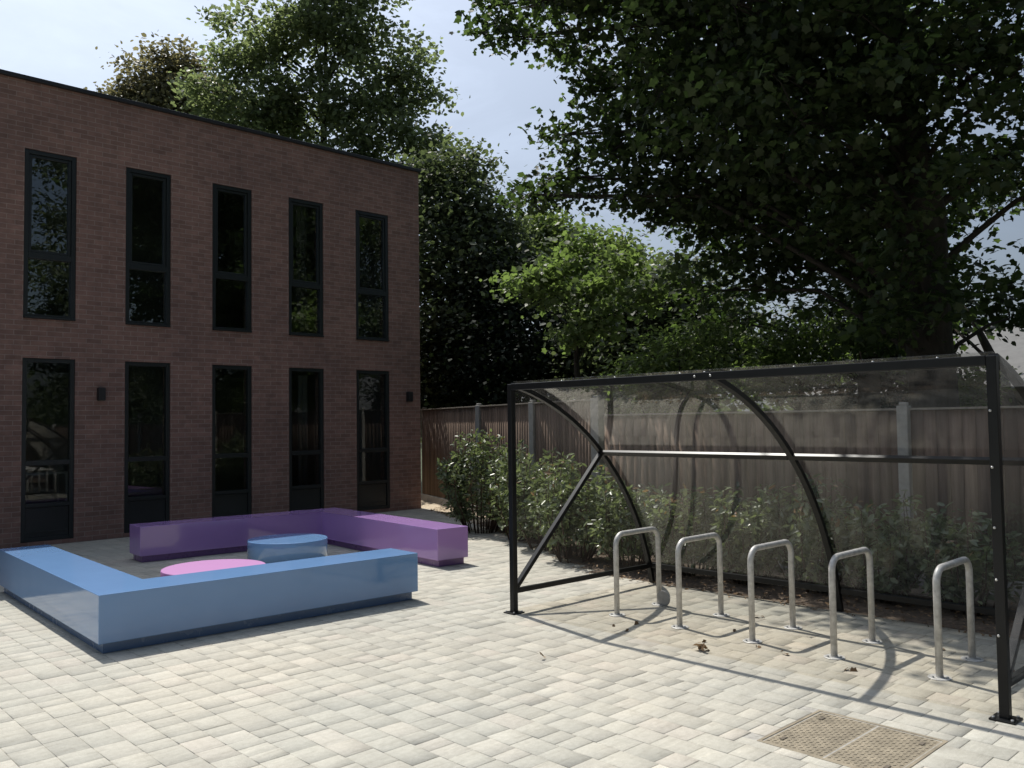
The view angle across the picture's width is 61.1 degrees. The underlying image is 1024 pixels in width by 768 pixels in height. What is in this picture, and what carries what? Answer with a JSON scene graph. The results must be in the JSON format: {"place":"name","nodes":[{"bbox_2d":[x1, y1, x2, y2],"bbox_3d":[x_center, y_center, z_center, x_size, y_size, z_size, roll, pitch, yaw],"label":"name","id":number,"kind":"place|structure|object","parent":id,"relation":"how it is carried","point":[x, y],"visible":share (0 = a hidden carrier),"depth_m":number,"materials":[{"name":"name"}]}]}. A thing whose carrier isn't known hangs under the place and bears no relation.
{"place":"outdoors","nodes":[
{"label":"outdoors","id":0,"kind":"place"},
{"bbox_2d":[0,69,420,548],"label":"brick building","id":1,"kind":"structure","parent":0,"point":[149,282],"depth_m":15.56,"materials":[{"name":"brick"}]},
{"bbox_2d":[26,471,67,501],"bbox_3d":[-7.846,1.961,14.096,1.100,1.035,0.600,2,-3,-43],"label":"table","id":2,"kind":"object","parent":1,"relation":"in","point":[57,473],"visible":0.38,"depth_m":14.25,"materials":[{"name":"white laminate"}]},
{"bbox_2d":[20,358,74,542],"bbox_3d":[-7.056,0.990,13.183,0.727,2.745,0.090,2,-3,-43],"label":"tall window","id":3,"kind":"structure","parent":1,"relation":"in","point":[50,520],"depth_m":13.14,"materials":[{"name":"black metal"}]},
{"bbox_2d":[23,148,75,320],"bbox_3d":[-7.084,-2.268,13.309,0.727,2.567,0.138,2,-3,-43],"label":"window","id":4,"kind":"structure","parent":1,"relation":"in","point":[70,257],"depth_m":13.33,"materials":[{"name":"black metal"}]},
{"bbox_2d":[97,388,105,400],"bbox_3d":[-6.458,0.161,13.645,0.105,0.206,0.112,2,-3,-43],"label":"wall light","id":5,"kind":"object","parent":1,"relation":"attached to","point":[101,394],"visible":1,"depth_m":13.61,"materials":[{"name":"metal"}]},
{"bbox_2d":[124,362,169,532],"bbox_3d":[-5.982,1.021,14.202,0.727,2.745,0.090,2,-3,-43],"label":"tall window","id":6,"kind":"structure","parent":1,"relation":"in","point":[151,508],"depth_m":14.18,"materials":[{"name":"black metal"}]},
{"bbox_2d":[125,167,170,326],"bbox_3d":[-6.010,-2.238,14.329,0.727,2.567,0.138,2,-3,-43],"label":"window","id":7,"kind":"structure","parent":1,"relation":"in","point":[164,267],"depth_m":14.39,"materials":[{"name":"black metal"}]},
{"bbox_2d":[212,365,250,516],"bbox_3d":[-4.924,1.050,15.206,0.727,2.745,0.090,2,-3,-43],"label":"tall window","id":8,"kind":"structure","parent":1,"relation":"in","point":[226,502],"depth_m":15.19,"materials":[{"name":"black metal"}]},
{"bbox_2d":[212,183,251,332],"bbox_3d":[-4.952,-2.208,15.332,0.727,2.567,0.138,2,-3,-43],"label":"window","id":9,"kind":"structure","parent":1,"relation":"in","point":[246,277],"depth_m":15.35,"materials":[{"name":"black metal"}]},
{"bbox_2d":[296,206,306,332],"bbox_3d":[-4.062,-2.160,16.755,0.240,2.800,0.070,2,-3,-43],"label":"curtain","id":10,"kind":"object","parent":1,"relation":"hanging from","point":[301,270],"visible":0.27,"depth_m":16.75,"materials":[{"name":"fabric"}]},
{"bbox_2d":[289,198,323,336],"bbox_3d":[-3.888,-2.178,16.342,0.727,2.567,0.138,2,-3,-43],"label":"window","id":11,"kind":"structure","parent":1,"relation":"in","point":[318,285],"depth_m":16.46,"materials":[{"name":"black metal"}]},
{"bbox_2d":[289,368,323,510],"bbox_3d":[-3.860,1.080,16.215,0.727,2.745,0.090,2,-3,-43],"label":"tall window","id":12,"kind":"structure","parent":1,"relation":"in","point":[302,497],"depth_m":16.22,"materials":[{"name":"black metal"}]},
{"bbox_2d":[355,210,389,341],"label":"window","id":13,"kind":"structure","parent":1,"relation":"in","point":[383,293],"depth_m":17.50,"materials":[{"name":"black metal"}]},
{"bbox_2d":[356,370,389,510],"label":"tall window","id":14,"kind":"structure","parent":1,"relation":"in","point":[375,494],"depth_m":17.25,"materials":[{"name":"black metal"}]},
{"bbox_2d":[406,392,412,401],"bbox_3d":[-2.099,0.264,17.782,0.105,0.206,0.112,2,-3,-43],"label":"wall light","id":15,"kind":"object","parent":1,"relation":"attached to","point":[409,396],"visible":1,"depth_m":17.74,"materials":[{"name":"metal"}]},
{"bbox_2d":[0,508,1013,767],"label":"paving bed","id":16,"kind":"object","parent":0,"point":[756,736],"visible":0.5,"depth_m":4.81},
{"bbox_2d":[0,508,1023,767],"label":"paving","id":17,"kind":"structure","parent":0,"point":[448,666],"depth_m":5.82,"materials":[{"name":"beige stone"}]},
{"bbox_2d":[0,544,417,653],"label":"corner bench","id":18,"kind":"object","parent":17,"relation":"on","point":[101,608],"visible":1,"depth_m":7.59,"materials":[{"name":"blue plastic"}]},
{"bbox_2d":[160,559,265,576],"bbox_3d":[-3.106,2.049,9.054,1.040,0.283,1.040,2,-3,-43],"label":"round stool","id":19,"kind":"object","parent":17,"relation":"on","point":[194,567],"visible":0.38,"depth_m":9.12,"materials":[{"name":"pink plastic"}]},
{"bbox_2d":[247,533,327,563],"bbox_3d":[-2.875,2.130,11.133,1.000,0.298,1.000,2,-3,-43],"label":"round stool","id":20,"kind":"object","parent":17,"relation":"on","point":[266,549],"visible":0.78,"depth_m":10.77,"materials":[{"name":"blue plastic"}]},
{"bbox_2d":[130,508,467,566],"bbox_3d":[-2.817,2.049,11.178,3.035,0.463,3.460,1,-3,-39],"label":"corner bench","id":21,"kind":"object","parent":17,"relation":"on","point":[437,544],"visible":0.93,"depth_m":11.66,"materials":[{"name":"purple plastic"}]},
{"bbox_2d":[609,526,662,616],"bbox_3d":[1.169,1.717,8.056,0.775,0.745,0.150,2,-3,-44],"label":"cycle stand","id":22,"kind":"object","parent":17,"relation":"on","point":[618,536],"visible":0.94,"depth_m":7.92,"materials":[{"name":"metal"}]},
{"bbox_2d":[657,591,669,605],"bbox_3d":[1.427,2.017,8.173,0.028,0.144,0.144,2,-3,-43],"label":"round plate","id":23,"kind":"object","parent":17,"relation":"on","point":[663,597],"visible":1,"depth_m":8.17,"materials":[{"name":"grey metal"}]},
{"bbox_2d":[671,532,729,628],"bbox_3d":[1.639,1.689,7.562,0.775,0.745,0.150,2,-3,-44],"label":"cycle stand","id":24,"kind":"object","parent":17,"relation":"on","point":[679,545],"visible":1,"depth_m":7.49,"materials":[{"name":"metal"}]},
{"bbox_2d":[694,642,709,650],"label":"fallen leaf","id":25,"kind":"object","parent":17,"relation":"on","point":[701,646],"visible":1,"depth_m":6.58,"materials":[{"name":"brown plant"}]},
{"bbox_2d":[503,353,1023,724],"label":"cycle shelter","id":26,"kind":"object","parent":17,"relation":"on","point":[1006,646],"visible":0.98,"depth_m":6.90,"materials":[{"name":"metal"}]},
{"bbox_2d":[743,539,801,643],"bbox_3d":[2.116,1.660,7.061,0.775,0.745,0.150,2,-3,-43],"label":"cycle stand","id":27,"kind":"object","parent":17,"relation":"on","point":[752,639],"visible":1,"depth_m":6.97,"materials":[{"name":"metal"}]},
{"bbox_2d":[844,667,857,671],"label":"fallen leaf","id":28,"kind":"object","parent":17,"relation":"on","point":[852,669],"visible":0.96,"depth_m":5.99,"materials":[{"name":"brown plant"}]},
{"bbox_2d":[757,710,947,767],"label":"inspection cover","id":29,"kind":"object","parent":17,"relation":"in","point":[821,735],"visible":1,"depth_m":4.70,"materials":[{"name":"metal"}]},
{"bbox_2d":[823,547,882,659],"bbox_3d":[2.578,1.632,6.574,0.775,0.745,0.150,2,-3,-43],"label":"cycle stand","id":30,"kind":"object","parent":17,"relation":"on","point":[872,639],"visible":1,"depth_m":6.46,"materials":[{"name":"metal"}]},
{"bbox_2d":[927,557,983,680],"bbox_3d":[3.082,1.602,6.044,0.775,0.745,0.150,2,-4,-44],"label":"cycle stand","id":31,"kind":"object","parent":17,"relation":"on","point":[939,675],"visible":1,"depth_m":5.89,"materials":[{"name":"metal"}]},
{"bbox_2d":[0,0,1023,410],"label":"sky","id":32,"kind":"structure","parent":0,"point":[51,40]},
{"bbox_2d":[421,500,1023,639],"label":"planting bed","id":33,"kind":"object","parent":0,"point":[895,614],"visible":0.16,"depth_m":8.59,"materials":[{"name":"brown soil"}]},
{"bbox_2d":[435,428,507,533],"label":"glossy shrub","id":34,"kind":"object","parent":33,"relation":"on","point":[459,475],"visible":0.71,"depth_m":13.72,"materials":[{"name":"green plant"}]},
{"bbox_2d":[420,395,604,541],"bbox_3d":[-0.385,1.407,16.111,0.195,2.116,8.238,0,-3,-24],"label":"timber fence","id":35,"kind":"object","parent":33,"relation":"on","point":[540,427],"visible":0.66,"depth_m":14.90,"materials":[{"name":"wood"}]},
{"bbox_2d":[485,439,552,541],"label":"glossy shrub","id":36,"kind":"object","parent":33,"relation":"on","point":[495,488],"visible":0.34,"depth_m":12.80,"materials":[{"name":"green plant"}]},
{"bbox_2d":[498,447,586,550],"bbox_3d":[0.506,1.576,11.998,1.159,1.404,1.188,2,-3,-43],"label":"glossy shrub","id":37,"kind":"object","parent":33,"relation":"on","point":[524,527],"visible":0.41,"depth_m":11.97,"materials":[{"name":"green plant"}]},
{"bbox_2d":[524,451,619,562],"bbox_3d":[0.799,1.539,10.962,1.120,1.380,1.176,2,-3,-43],"label":"glossy shrub","id":38,"kind":"object","parent":33,"relation":"on","point":[556,500],"visible":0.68,"depth_m":10.86,"materials":[{"name":"green plant"}]},
{"bbox_2d":[583,476,672,567],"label":"glossy shrub","id":39,"kind":"object","parent":33,"relation":"on","point":[632,543],"visible":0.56,"depth_m":10.14,"materials":[{"name":"green plant"}]},
{"bbox_2d":[639,483,740,575],"bbox_3d":[1.991,1.632,9.823,1.100,1.062,1.055,0,-3,-8],"label":"glossy shrub","id":40,"kind":"object","parent":33,"relation":"on","point":[670,536],"visible":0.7,"depth_m":9.56,"materials":[{"name":"green plant"}]},
{"bbox_2d":[701,482,796,584],"bbox_3d":[2.538,1.590,9.237,0.976,1.076,1.019,-1,-3,-5],"label":"glossy shrub","id":41,"kind":"object","parent":33,"relation":"on","point":[732,554],"visible":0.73,"depth_m":9.06,"materials":[{"name":"green plant"}]},
{"bbox_2d":[749,473,871,592],"bbox_3d":[3.061,1.493,8.779,1.009,1.219,1.160,0,-3,-15],"label":"glossy shrub","id":42,"kind":"object","parent":33,"relation":"on","point":[804,534],"visible":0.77,"depth_m":8.61,"materials":[{"name":"green plant"}]},
{"bbox_2d":[603,402,1023,597],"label":"timber fence","id":43,"kind":"object","parent":33,"relation":"on","point":[903,429],"visible":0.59,"depth_m":9.62,"materials":[{"name":"wood"}]},
{"bbox_2d":[818,490,943,603],"bbox_3d":[3.545,1.540,8.287,1.076,1.067,1.144,2,-3,-43],"label":"glossy shrub","id":44,"kind":"object","parent":33,"relation":"on","point":[890,553],"visible":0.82,"depth_m":8.07,"materials":[{"name":"green plant"}]},
{"bbox_2d":[907,502,1023,615],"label":"glossy shrub","id":45,"kind":"object","parent":33,"relation":"on","point":[953,580],"visible":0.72,"depth_m":7.58,"materials":[{"name":"green plant"}]},
{"bbox_2d":[421,443,1023,581],"bbox_3d":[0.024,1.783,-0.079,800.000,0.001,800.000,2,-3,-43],"label":"ground","id":46,"kind":"structure","parent":0,"point":[485,507],"depth_m":28.97,"materials":[{"name":"green plant"}]},
{"bbox_2d":[83,32,240,121],"bbox_3d":[-14.425,-5.611,36.643,7.676,18.449,4.872,-1,-3,10],"label":"bronze tree","id":47,"kind":"object","parent":46,"relation":"on","point":[153,87],"visible":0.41,"depth_m":36.14,"materials":[{"name":"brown plant"}]},
{"bbox_2d":[167,0,481,220],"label":"leafy tree","id":48,"kind":"object","parent":46,"relation":"on","point":[283,111],"visible":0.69,"depth_m":31.35,"materials":[{"name":"green plant"}]},
{"bbox_2d":[387,122,566,417],"bbox_3d":[-1.431,-1.999,22.213,4.861,9.611,5.468,2,-3,-43],"label":"leafy tree","id":49,"kind":"object","parent":46,"relation":"on","point":[460,223],"visible":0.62,"depth_m":21.74,"materials":[{"name":"green plant"}]},
{"bbox_2d":[420,227,623,418],"bbox_3d":[0.135,-0.509,20.590,5.020,6.430,6.729,2,-3,-43],"label":"evergreen tree","id":50,"kind":"object","parent":46,"relation":"on","point":[510,348],"visible":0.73,"depth_m":19.70,"materials":[{"name":"green plant"}]},
{"bbox_2d":[475,221,685,401],"bbox_3d":[1.344,-0.257,14.544,2.451,5.366,3.608,2,-3,-43],"label":"young maple","id":51,"kind":"object","parent":46,"relation":"on","point":[557,273],"visible":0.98,"depth_m":14.63,"materials":[{"name":"green plant"}]},
{"bbox_2d":[495,202,704,402],"bbox_3d":[2.960,-2.444,38.019,10.858,11.781,7.032,-2,-3,18],"label":"broadleaf tree","id":52,"kind":"object","parent":46,"relation":"on","point":[556,231],"visible":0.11,"depth_m":37.45,"materials":[{"name":"green plant"}]},
{"bbox_2d":[421,359,793,442],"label":"distant wood","id":53,"kind":"object","parent":46,"relation":"on","point":[768,407],"visible":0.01,"depth_m":68.38,"materials":[{"name":"green plant"}]},
{"bbox_2d":[587,312,748,544],"bbox_3d":[2.269,0.635,12.561,2.404,3.387,1.843,0,-3,-11],"label":"garden shrub","id":54,"kind":"object","parent":46,"relation":"on","point":[657,393],"visible":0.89,"depth_m":12.42,"materials":[{"name":"green plant"}]},
{"bbox_2d":[529,233,818,415],"bbox_3d":[3.434,-0.306,18.706,6.802,5.803,4.444,-1,-3,12],"label":"broadleaf tree","id":55,"kind":"object","parent":46,"relation":"on","point":[645,321],"visible":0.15,"depth_m":18.11,"materials":[{"name":"green plant"}]},
{"bbox_2d":[440,0,1023,410],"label":"maple tree","id":56,"kind":"object","parent":46,"relation":"on","point":[775,52],"visible":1,"depth_m":10.49,"materials":[{"name":"green plant"}]},
{"bbox_2d":[573,0,1023,408],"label":"maple tree","id":57,"kind":"object","parent":46,"relation":"on","point":[868,395],"visible":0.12,"depth_m":13.91,"materials":[{"name":"green plant"}]},
{"bbox_2d":[712,294,892,412],"bbox_3d":[4.571,0.453,13.939,2.745,3.804,1.852,-1,-3,-2],"label":"garden shrub","id":58,"kind":"object","parent":46,"relation":"on","point":[794,349],"visible":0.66,"depth_m":13.83,"materials":[{"name":"green plant"}]},
{"bbox_2d":[738,252,1018,412],"bbox_3d":[7.032,-0.078,16.517,5.220,5.065,4.719,-1,-3,7],"label":"broadleaf tree","id":59,"kind":"object","parent":46,"relation":"on","point":[885,384],"visible":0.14,"depth_m":16.12,"materials":[{"name":"green plant"}]},
{"bbox_2d":[788,324,1023,412],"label":"bungalow","id":60,"kind":"object","parent":46,"relation":"on","point":[1003,349],"depth_m":18.79,"materials":[{"name":"grey tile"}]},
{"bbox_2d":[958,355,1023,408],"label":"garden shrub","id":61,"kind":"object","parent":46,"relation":"on","point":[968,388],"visible":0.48,"depth_m":12.23,"materials":[{"name":"green plant"}]},
{"bbox_2d":[1016,535,1023,577],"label":"glossy shrub","id":62,"kind":"object","parent":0,"point":[1020,563],"visible":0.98,"depth_m":7.31,"materials":[{"name":"green plant"}]}
]}

